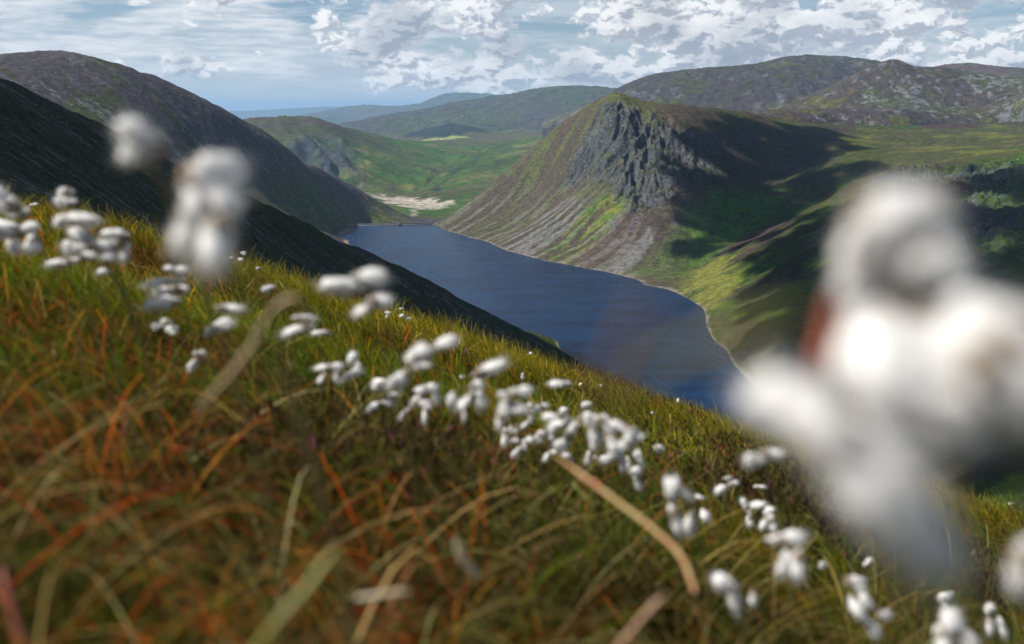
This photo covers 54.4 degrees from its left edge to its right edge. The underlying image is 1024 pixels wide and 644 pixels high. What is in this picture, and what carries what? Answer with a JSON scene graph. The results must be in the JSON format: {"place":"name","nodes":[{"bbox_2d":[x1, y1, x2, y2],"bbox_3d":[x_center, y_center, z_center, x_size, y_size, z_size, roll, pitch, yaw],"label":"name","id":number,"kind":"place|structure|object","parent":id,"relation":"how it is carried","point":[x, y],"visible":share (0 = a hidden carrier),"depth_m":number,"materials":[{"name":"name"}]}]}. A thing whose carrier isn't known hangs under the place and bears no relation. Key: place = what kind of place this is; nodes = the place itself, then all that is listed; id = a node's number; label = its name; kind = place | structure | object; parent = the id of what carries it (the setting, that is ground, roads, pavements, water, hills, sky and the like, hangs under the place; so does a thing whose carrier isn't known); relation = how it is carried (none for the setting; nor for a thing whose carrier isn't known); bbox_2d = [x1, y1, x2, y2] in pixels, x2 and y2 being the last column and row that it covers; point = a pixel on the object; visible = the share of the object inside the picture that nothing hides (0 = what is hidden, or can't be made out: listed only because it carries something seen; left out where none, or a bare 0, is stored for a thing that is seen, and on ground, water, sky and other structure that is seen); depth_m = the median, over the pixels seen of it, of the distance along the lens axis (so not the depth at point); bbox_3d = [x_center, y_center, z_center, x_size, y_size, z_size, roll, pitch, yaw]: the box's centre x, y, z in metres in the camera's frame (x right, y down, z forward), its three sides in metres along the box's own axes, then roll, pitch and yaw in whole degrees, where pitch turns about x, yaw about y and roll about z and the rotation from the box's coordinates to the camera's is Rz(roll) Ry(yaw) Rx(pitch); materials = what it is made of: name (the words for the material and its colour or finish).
{"place":"outdoors","nodes":[
{"label":"outdoors","id":0,"kind":"place"},
{"bbox_2d":[29,201,50,231],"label":"cotton grass","id":1,"kind":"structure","parent":0,"point":[33,204],"depth_m":3.89,"materials":[{"name":"white plant"}]},
{"bbox_2d":[94,267,163,395],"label":"cotton grass","id":2,"kind":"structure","parent":0,"point":[103,271],"depth_m":1.55,"materials":[{"name":"white plant"}]},
{"bbox_2d":[150,318,203,425],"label":"cotton grass","id":3,"kind":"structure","parent":0,"point":[172,329],"depth_m":1.58,"materials":[{"name":"white plant"}]},
{"bbox_2d":[0,50,440,243],"bbox_3d":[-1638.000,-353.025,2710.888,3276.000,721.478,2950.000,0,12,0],"label":"hill","id":4,"kind":"structure","parent":0,"point":[285,180],"depth_m":2492.40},
{"bbox_2d":[347,222,435,225],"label":"dam","id":5,"kind":"structure","parent":4,"relation":"on","point":[398,223],"depth_m":3097.41,"materials":[{"name":"concrete"}]},
{"bbox_2d":[229,251,251,279],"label":"cotton grass","id":6,"kind":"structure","parent":0,"point":[240,259],"depth_m":4.57,"materials":[{"name":"white plant"}]},
{"bbox_2d":[157,187,356,643],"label":"cotton grass","id":7,"kind":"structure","parent":0,"point":[205,230],"depth_m":0.43,"materials":[{"name":"white plant"}]},
{"bbox_2d":[228,107,337,118],"bbox_3d":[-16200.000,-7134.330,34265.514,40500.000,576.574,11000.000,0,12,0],"label":"distant coast","id":8,"kind":"structure","parent":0,"point":[271,113],"depth_m":33385.39},
{"bbox_2d":[0,78,593,373],"bbox_3d":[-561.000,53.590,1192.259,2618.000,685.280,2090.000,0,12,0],"label":"dark slope","id":9,"kind":"structure","parent":0,"point":[47,145],"depth_m":585.04,"materials":[{"name":"green plant"}]},
{"bbox_2d":[307,265,424,637],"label":"cotton grass","id":10,"kind":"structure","parent":0,"point":[371,277],"depth_m":0.87,"materials":[{"name":"white plant"}]},
{"bbox_2d":[242,115,541,219],"bbox_3d":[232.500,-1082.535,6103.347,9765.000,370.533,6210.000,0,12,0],"label":"valley","id":11,"kind":"structure","parent":0,"point":[440,172],"depth_m":4996.02,"materials":[{"name":"green plant"}]},
{"bbox_2d":[384,311,403,352],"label":"cotton grass","id":12,"kind":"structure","parent":0,"point":[387,315],"depth_m":4.12,"materials":[{"name":"white plant"}]},
{"bbox_2d":[297,92,493,123],"bbox_3d":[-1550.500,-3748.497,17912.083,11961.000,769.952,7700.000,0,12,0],"label":"distant range","id":13,"kind":"structure","parent":0,"point":[340,115],"depth_m":17688.61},
{"bbox_2d":[399,307,413,335],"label":"cotton grass","id":14,"kind":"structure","parent":0,"point":[407,318],"depth_m":4.92,"materials":[{"name":"white plant"}]},
{"bbox_2d":[337,85,616,135],"bbox_3d":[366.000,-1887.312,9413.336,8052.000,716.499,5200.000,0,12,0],"label":"moor","id":15,"kind":"structure","parent":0,"point":[534,108],"depth_m":9154.56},
{"bbox_2d":[0,205,1023,643],"bbox_3d":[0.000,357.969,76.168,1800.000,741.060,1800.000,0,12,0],"label":"heath ground","id":16,"kind":"structure","parent":0,"point":[230,585],"depth_m":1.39,"materials":[{"name":"plant"}]},
{"bbox_2d":[0,180,92,428],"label":"cotton grass","id":17,"kind":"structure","parent":16,"relation":"on","point":[13,207],"depth_m":1.34,"materials":[{"name":"white plant"}]},
{"bbox_2d":[39,257,112,448],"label":"cotton grass","id":18,"kind":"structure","parent":16,"relation":"on","point":[61,263],"depth_m":1.33,"materials":[{"name":"white plant"}]},
{"bbox_2d":[50,187,123,450],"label":"cotton grass","id":19,"kind":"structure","parent":16,"relation":"on","point":[64,202],"depth_m":1.31,"materials":[{"name":"white plant"}]},
{"bbox_2d":[50,210,167,477],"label":"cotton grass","id":20,"kind":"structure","parent":16,"relation":"on","point":[85,220],"depth_m":1.19,"materials":[{"name":"white plant"}]},
{"bbox_2d":[54,220,169,480],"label":"cotton grass","id":21,"kind":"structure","parent":16,"relation":"on","point":[73,249],"depth_m":1.19,"materials":[{"name":"white plant"}]},
{"bbox_2d":[97,228,193,485],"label":"cotton grass","id":22,"kind":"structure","parent":16,"relation":"on","point":[117,234],"depth_m":1.21,"materials":[{"name":"white plant"}]},
{"bbox_2d":[135,275,220,463],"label":"cotton grass","id":23,"kind":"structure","parent":16,"relation":"on","point":[166,299],"depth_m":1.23,"materials":[{"name":"white plant"}]},
{"bbox_2d":[163,264,219,434],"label":"cotton grass","id":24,"kind":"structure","parent":16,"relation":"on","point":[176,270],"depth_m":1.50,"materials":[{"name":"white plant"}]},
{"bbox_2d":[102,109,291,643],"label":"cotton grass","id":25,"kind":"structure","parent":16,"relation":"on","point":[141,141],"depth_m":0.50,"materials":[{"name":"white plant"}]},
{"bbox_2d":[145,157,181,210],"bbox_3d":[-0.172,-0.064,0.498,0.020,0.037,0.002,0,12,0],"label":"plant stalk","id":26,"kind":"object","parent":25,"relation":"attached to","point":[168,189],"visible":0.69,"depth_m":0.50,"materials":[{"name":"plant"}]},
{"bbox_2d":[24,551,375,643],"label":"grass","id":27,"kind":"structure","parent":16,"relation":"on","point":[39,633],"depth_m":0.52,"materials":[{"name":"orange plant"}]},
{"bbox_2d":[0,565,26,643],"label":"plant stalk","id":28,"kind":"object","parent":27,"relation":"on","point":[13,613],"visible":1,"depth_m":0.47,"materials":[{"name":"brown plant"}]},
{"bbox_2d":[355,589,410,600],"bbox_3d":[-0.070,0.149,0.543,0.030,0.007,0.003,0,12,0],"label":"grass blade","id":29,"kind":"object","parent":27,"relation":"on","point":[380,595],"depth_m":0.54,"materials":[{"name":"beige plant"}]},
{"bbox_2d":[186,348,239,460],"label":"cotton grass","id":30,"kind":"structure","parent":16,"relation":"on","point":[192,365],"depth_m":1.44,"materials":[{"name":"white plant"}]},
{"bbox_2d":[203,316,279,504],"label":"cotton grass","id":31,"kind":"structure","parent":16,"relation":"on","point":[225,324],"depth_m":1.28,"materials":[{"name":"white plant"}]},
{"bbox_2d":[215,302,283,503],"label":"cotton grass","id":32,"kind":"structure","parent":16,"relation":"on","point":[232,309],"depth_m":1.25,"materials":[{"name":"white plant"}]},
{"bbox_2d":[197,295,308,411],"bbox_3d":[-0.140,0.019,0.519,0.070,0.068,0.016,4,13,17],"label":"grass blade","id":33,"kind":"object","parent":16,"relation":"on","point":[239,363],"depth_m":0.51,"materials":[{"name":"plant"}]},
{"bbox_2d":[174,144,350,643],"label":"cotton grass","id":34,"kind":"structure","parent":16,"relation":"on","point":[217,177],"depth_m":0.46,"materials":[{"name":"white plant"}]},
{"bbox_2d":[262,285,301,401],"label":"cotton grass","id":35,"kind":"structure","parent":16,"relation":"on","point":[269,288],"depth_m":1.83,"materials":[{"name":"white plant"}]},
{"bbox_2d":[256,543,339,643],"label":"grass blade","id":36,"kind":"object","parent":16,"relation":"on","point":[290,607],"depth_m":0.40,"materials":[{"name":"plant"}]},
{"bbox_2d":[275,314,354,526],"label":"cotton grass","id":37,"kind":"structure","parent":16,"relation":"on","point":[296,329],"depth_m":1.24,"materials":[{"name":"white plant"}]},
{"bbox_2d":[304,330,364,441],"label":"cotton grass","id":38,"kind":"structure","parent":16,"relation":"on","point":[321,333],"depth_m":1.60,"materials":[{"name":"white plant"}]},
{"bbox_2d":[310,362,375,474],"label":"cotton grass","id":39,"kind":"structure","parent":16,"relation":"on","point":[334,367],"depth_m":1.40,"materials":[{"name":"white plant"}]},
{"bbox_2d":[342,350,393,495],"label":"cotton grass","id":40,"kind":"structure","parent":16,"relation":"on","point":[354,363],"depth_m":1.38,"materials":[{"name":"white plant"}]},
{"bbox_2d":[365,391,421,491],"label":"cotton grass","id":41,"kind":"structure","parent":16,"relation":"on","point":[389,398],"depth_m":1.47,"materials":[{"name":"white plant"}]},
{"bbox_2d":[348,290,443,619],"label":"cotton grass","id":42,"kind":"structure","parent":16,"relation":"on","point":[378,301],"depth_m":0.94,"materials":[{"name":"white plant"}]},
{"bbox_2d":[369,377,423,488],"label":"cotton grass","id":43,"kind":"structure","parent":16,"relation":"on","point":[377,385],"depth_m":1.48,"materials":[{"name":"white plant"}]},
{"bbox_2d":[397,383,453,510],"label":"cotton grass","id":44,"kind":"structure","parent":16,"relation":"on","point":[421,391],"depth_m":1.41,"materials":[{"name":"white plant"}]},
{"bbox_2d":[380,333,485,612],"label":"cotton grass","id":45,"kind":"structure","parent":16,"relation":"on","point":[419,353],"depth_m":1.03,"materials":[{"name":"white plant"}]},
{"bbox_2d":[454,537,478,578],"bbox_3d":[-0.029,0.153,0.646,0.016,0.029,0.005,0,12,0],"label":"grass blade","id":46,"kind":"object","parent":16,"relation":"on","point":[468,566],"depth_m":0.65,"materials":[{"name":"beige plant"}]},
{"bbox_2d":[458,375,488,441],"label":"cotton grass","id":47,"kind":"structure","parent":16,"relation":"on","point":[461,376],"depth_m":2.30,"materials":[{"name":"white plant"}]},
{"bbox_2d":[446,379,506,586],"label":"cotton grass","id":48,"kind":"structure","parent":16,"relation":"on","point":[476,387],"depth_m":1.19,"materials":[{"name":"white plant"}]},
{"bbox_2d":[471,353,536,582],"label":"cotton grass","id":49,"kind":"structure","parent":16,"relation":"on","point":[492,367],"depth_m":1.11,"materials":[{"name":"white plant"}]},
{"bbox_2d":[0,197,1021,643],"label":"red grass","id":50,"kind":"structure","parent":16,"relation":"on","point":[114,481],"depth_m":1.09,"materials":[{"name":"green plant"}]},
{"bbox_2d":[0,228,1023,626],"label":"heather","id":51,"kind":"object","parent":16,"relation":"on","point":[804,492],"depth_m":1.50,"materials":[{"name":"plant"}]},
{"bbox_2d":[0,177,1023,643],"bbox_3d":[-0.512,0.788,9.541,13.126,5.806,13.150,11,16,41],"label":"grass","id":52,"kind":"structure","parent":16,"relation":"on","point":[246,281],"depth_m":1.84,"materials":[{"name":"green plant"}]},
{"bbox_2d":[0,293,1023,643],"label":"old grass","id":53,"kind":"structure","parent":16,"relation":"on","point":[368,579],"depth_m":0.98,"materials":[{"name":"brown plant"}]},
{"bbox_2d":[555,455,696,592],"bbox_3d":[0.084,0.147,0.744,0.013,0.063,0.146,-10,16,-40],"label":"plant stalk","id":54,"kind":"object","parent":53,"relation":"on","point":[658,533],"visible":1,"depth_m":0.73,"materials":[{"name":"brown plant"}]},
{"bbox_2d":[0,190,1023,537],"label":"golden moor grass","id":55,"kind":"structure","parent":16,"relation":"on","point":[384,330],"depth_m":4.13,"materials":[{"name":"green plant"}]},
{"bbox_2d":[501,420,542,533],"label":"cotton grass","id":56,"kind":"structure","parent":16,"relation":"on","point":[505,439],"depth_m":1.63,"materials":[{"name":"white plant"}]},
{"bbox_2d":[494,385,551,619],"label":"cotton grass","id":57,"kind":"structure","parent":16,"relation":"on","point":[506,407],"depth_m":1.08,"materials":[{"name":"white plant"}]},
{"bbox_2d":[522,430,565,515],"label":"cotton grass","id":58,"kind":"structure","parent":16,"relation":"on","point":[540,436],"depth_m":1.64,"materials":[{"name":"white plant"}]},
{"bbox_2d":[527,402,571,541],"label":"cotton grass","id":59,"kind":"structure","parent":16,"relation":"on","point":[537,408],"depth_m":1.57,"materials":[{"name":"white plant"}]},
{"bbox_2d":[547,379,579,546],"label":"cotton grass","id":60,"kind":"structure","parent":16,"relation":"on","point":[561,383],"depth_m":1.57,"materials":[{"name":"white plant"}]},
{"bbox_2d":[539,411,590,600],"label":"cotton grass","id":61,"kind":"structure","parent":16,"relation":"on","point":[560,421],"depth_m":1.27,"materials":[{"name":"white plant"}]},
{"bbox_2d":[551,418,596,581],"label":"cotton grass","id":62,"kind":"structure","parent":16,"relation":"on","point":[562,444],"depth_m":1.31,"materials":[{"name":"white plant"}]},
{"bbox_2d":[559,407,595,506],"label":"cotton grass","id":63,"kind":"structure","parent":16,"relation":"on","point":[563,409],"depth_m":1.89,"materials":[{"name":"white plant"}]},
{"bbox_2d":[561,451,612,529],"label":"cotton grass","id":64,"kind":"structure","parent":16,"relation":"on","point":[604,460],"depth_m":1.66,"materials":[{"name":"white plant"}]},
{"bbox_2d":[581,402,606,521],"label":"cotton grass","id":65,"kind":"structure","parent":16,"relation":"on","point":[586,405],"depth_m":1.84,"materials":[{"name":"white plant"}]},
{"bbox_2d":[575,410,635,599],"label":"cotton grass","id":66,"kind":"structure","parent":16,"relation":"on","point":[592,422],"depth_m":1.27,"materials":[{"name":"white plant"}]},
{"bbox_2d":[603,416,649,642],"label":"cotton grass","id":67,"kind":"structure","parent":16,"relation":"on","point":[632,437],"depth_m":1.09,"materials":[{"name":"white plant"}]},
{"bbox_2d":[599,293,655,400],"bbox_3d":[0.015,0.003,0.134,0.007,0.015,0.002,0,12,0],"label":"grass blade","id":68,"kind":"object","parent":16,"relation":"on","point":[629,334],"depth_m":0.13,"materials":[{"name":"green plant"}]},
{"bbox_2d":[618,456,651,576],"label":"cotton grass","id":69,"kind":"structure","parent":16,"relation":"on","point":[625,466],"depth_m":1.61,"materials":[{"name":"white plant"}]},
{"bbox_2d":[617,592,665,643],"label":"grass blade","id":70,"kind":"object","parent":16,"relation":"on","point":[647,612],"depth_m":0.55,"materials":[{"name":"brown plant"}]},
{"bbox_2d":[628,465,657,580],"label":"cotton grass","id":71,"kind":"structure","parent":16,"relation":"on","point":[634,472],"depth_m":1.62,"materials":[{"name":"white plant"}]},
{"bbox_2d":[631,448,661,560],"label":"cotton grass","id":72,"kind":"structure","parent":16,"relation":"on","point":[640,459],"depth_m":1.60,"materials":[{"name":"white plant"}]},
{"bbox_2d":[653,444,673,477],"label":"cotton grass","id":73,"kind":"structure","parent":16,"relation":"on","point":[657,448],"depth_m":2.06,"materials":[{"name":"white plant"}]},
{"bbox_2d":[664,473,708,643],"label":"cotton grass","id":74,"kind":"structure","parent":16,"relation":"on","point":[674,489],"depth_m":1.01,"materials":[{"name":"white plant"}]},
{"bbox_2d":[614,310,799,388],"bbox_3d":[0.026,0.004,0.134,0.025,0.011,0.002,0,12,0],"label":"grass blade","id":75,"kind":"object","parent":16,"relation":"on","point":[680,354],"depth_m":0.13,"materials":[{"name":"plant"}]},
{"bbox_2d":[694,494,728,593],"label":"cotton grass","id":76,"kind":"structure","parent":16,"relation":"on","point":[705,515],"depth_m":1.62,"materials":[{"name":"white plant"}]},
{"bbox_2d":[710,476,745,590],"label":"cotton grass","id":77,"kind":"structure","parent":16,"relation":"on","point":[723,489],"depth_m":1.70,"materials":[{"name":"white plant"}]},
{"bbox_2d":[709,570,766,643],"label":"cotton grass","id":78,"kind":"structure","parent":16,"relation":"on","point":[723,582],"depth_m":0.87,"materials":[{"name":"white plant"}]},
{"bbox_2d":[745,510,770,593],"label":"cotton grass","id":79,"kind":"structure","parent":16,"relation":"on","point":[749,520],"depth_m":1.73,"materials":[{"name":"white plant"}]},
{"bbox_2d":[738,447,792,643],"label":"cotton grass","id":80,"kind":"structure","parent":16,"relation":"on","point":[753,460],"depth_m":0.84,"materials":[{"name":"white plant"}]},
{"bbox_2d":[754,485,776,560],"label":"cotton grass","id":81,"kind":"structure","parent":16,"relation":"on","point":[757,487],"depth_m":2.07,"materials":[{"name":"white plant"}]},
{"bbox_2d":[765,527,827,643],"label":"cotton grass","id":82,"kind":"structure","parent":16,"relation":"on","point":[793,562],"depth_m":0.81,"materials":[{"name":"white plant"}]},
{"bbox_2d":[818,562,839,643],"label":"cotton grass","id":83,"kind":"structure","parent":16,"relation":"on","point":[823,565],"depth_m":1.40,"materials":[{"name":"plant"}]},
{"bbox_2d":[704,340,1000,643],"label":"cotton grass","id":84,"kind":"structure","parent":16,"relation":"on","point":[866,468],"depth_m":0.19,"materials":[{"name":"white plant"}]},
{"bbox_2d":[817,175,1012,643],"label":"cotton grass","id":85,"kind":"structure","parent":16,"relation":"on","point":[897,240],"depth_m":0.22,"materials":[{"name":"white plant"}]},
{"bbox_2d":[807,290,837,383],"bbox_3d":[0.071,0.010,0.232,0.005,0.037,0.014,0,12,0],"label":"plant stalk","id":86,"kind":"object","parent":85,"relation":"attached to","point":[827,326],"visible":0.69,"depth_m":0.22,"materials":[{"name":"plant"}]},
{"bbox_2d":[931,599,974,643],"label":"cotton grass","id":87,"kind":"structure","parent":16,"relation":"on","point":[953,627],"depth_m":0.76,"materials":[{"name":"white plant"}]},
{"bbox_2d":[885,263,1023,496],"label":"cotton grass","id":88,"kind":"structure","parent":16,"relation":"on","point":[971,369],"depth_m":0.17,"materials":[{"name":"white plant"}]},
{"bbox_2d":[996,532,1023,609],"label":"cotton grass","id":89,"kind":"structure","parent":16,"relation":"on","point":[1016,572],"depth_m":0.39,"materials":[{"name":"white plant"}]},
{"bbox_2d":[0,0,1023,110],"label":"sky","id":90,"kind":"structure","parent":0,"point":[235,55],"materials":[{"name":"white"}]},
{"bbox_2d":[338,224,792,442],"bbox_3d":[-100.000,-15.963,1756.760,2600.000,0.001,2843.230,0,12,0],"label":"lake water","id":91,"kind":"structure","parent":0,"point":[584,315],"depth_m":1852.27,"materials":[{"name":"blue liquid"}]},
{"bbox_2d":[432,92,1023,513],"bbox_3d":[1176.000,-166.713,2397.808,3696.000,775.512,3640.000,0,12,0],"label":"crag hill","id":92,"kind":"structure","parent":0,"point":[722,217],"depth_m":2418.96,"materials":[{"name":"green plant"}]},
{"bbox_2d":[739,497,773,601],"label":"cotton grass","id":93,"kind":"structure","parent":0,"point":[745,505],"depth_m":1.69,"materials":[{"name":"white plant"}]},
{"bbox_2d":[747,588,783,643],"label":"cotton grass","id":94,"kind":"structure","parent":0,"point":[753,600],"depth_m":0.90,"materials":[{"name":"white plant"}]},
{"bbox_2d":[542,54,993,138],"bbox_3d":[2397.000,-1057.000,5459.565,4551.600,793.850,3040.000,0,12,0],"label":"moor range","id":95,"kind":"structure","parent":0,"point":[774,84],"depth_m":5035.34,"materials":[{"name":"grey stone"}]},
{"bbox_2d":[757,506,792,602],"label":"cotton grass","id":96,"kind":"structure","parent":0,"point":[770,521],"depth_m":1.48,"materials":[{"name":"white plant"}]},
{"bbox_2d":[843,575,892,643],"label":"cotton grass","id":97,"kind":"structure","parent":0,"point":[856,583],"depth_m":0.97,"materials":[{"name":"white plant"}]},
{"bbox_2d":[863,557,893,643],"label":"cotton grass","id":98,"kind":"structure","parent":0,"point":[867,562],"depth_m":1.66,"materials":[{"name":"plant"}]},
{"bbox_2d":[754,59,1023,125],"bbox_3d":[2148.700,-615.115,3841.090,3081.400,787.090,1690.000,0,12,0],"label":"rocky peak","id":99,"kind":"structure","parent":0,"point":[893,92],"depth_m":3632.15,"materials":[{"name":"grey stone"}]},
{"bbox_2d":[937,592,965,629],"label":"cotton grass","id":100,"kind":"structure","parent":0,"point":[950,597],"depth_m":1.44,"materials":[{"name":"white plant"}]},
{"bbox_2d":[935,63,1023,77],"bbox_3d":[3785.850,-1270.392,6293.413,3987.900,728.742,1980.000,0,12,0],"label":"brown hill","id":101,"kind":"structure","parent":0,"point":[1002,70],"depth_m":6193.35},
{"bbox_2d":[984,601,1014,643],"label":"cotton grass","id":102,"kind":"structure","parent":0,"point":[991,622],"depth_m":1.36,"materials":[{"name":"white plant"}]}
]}

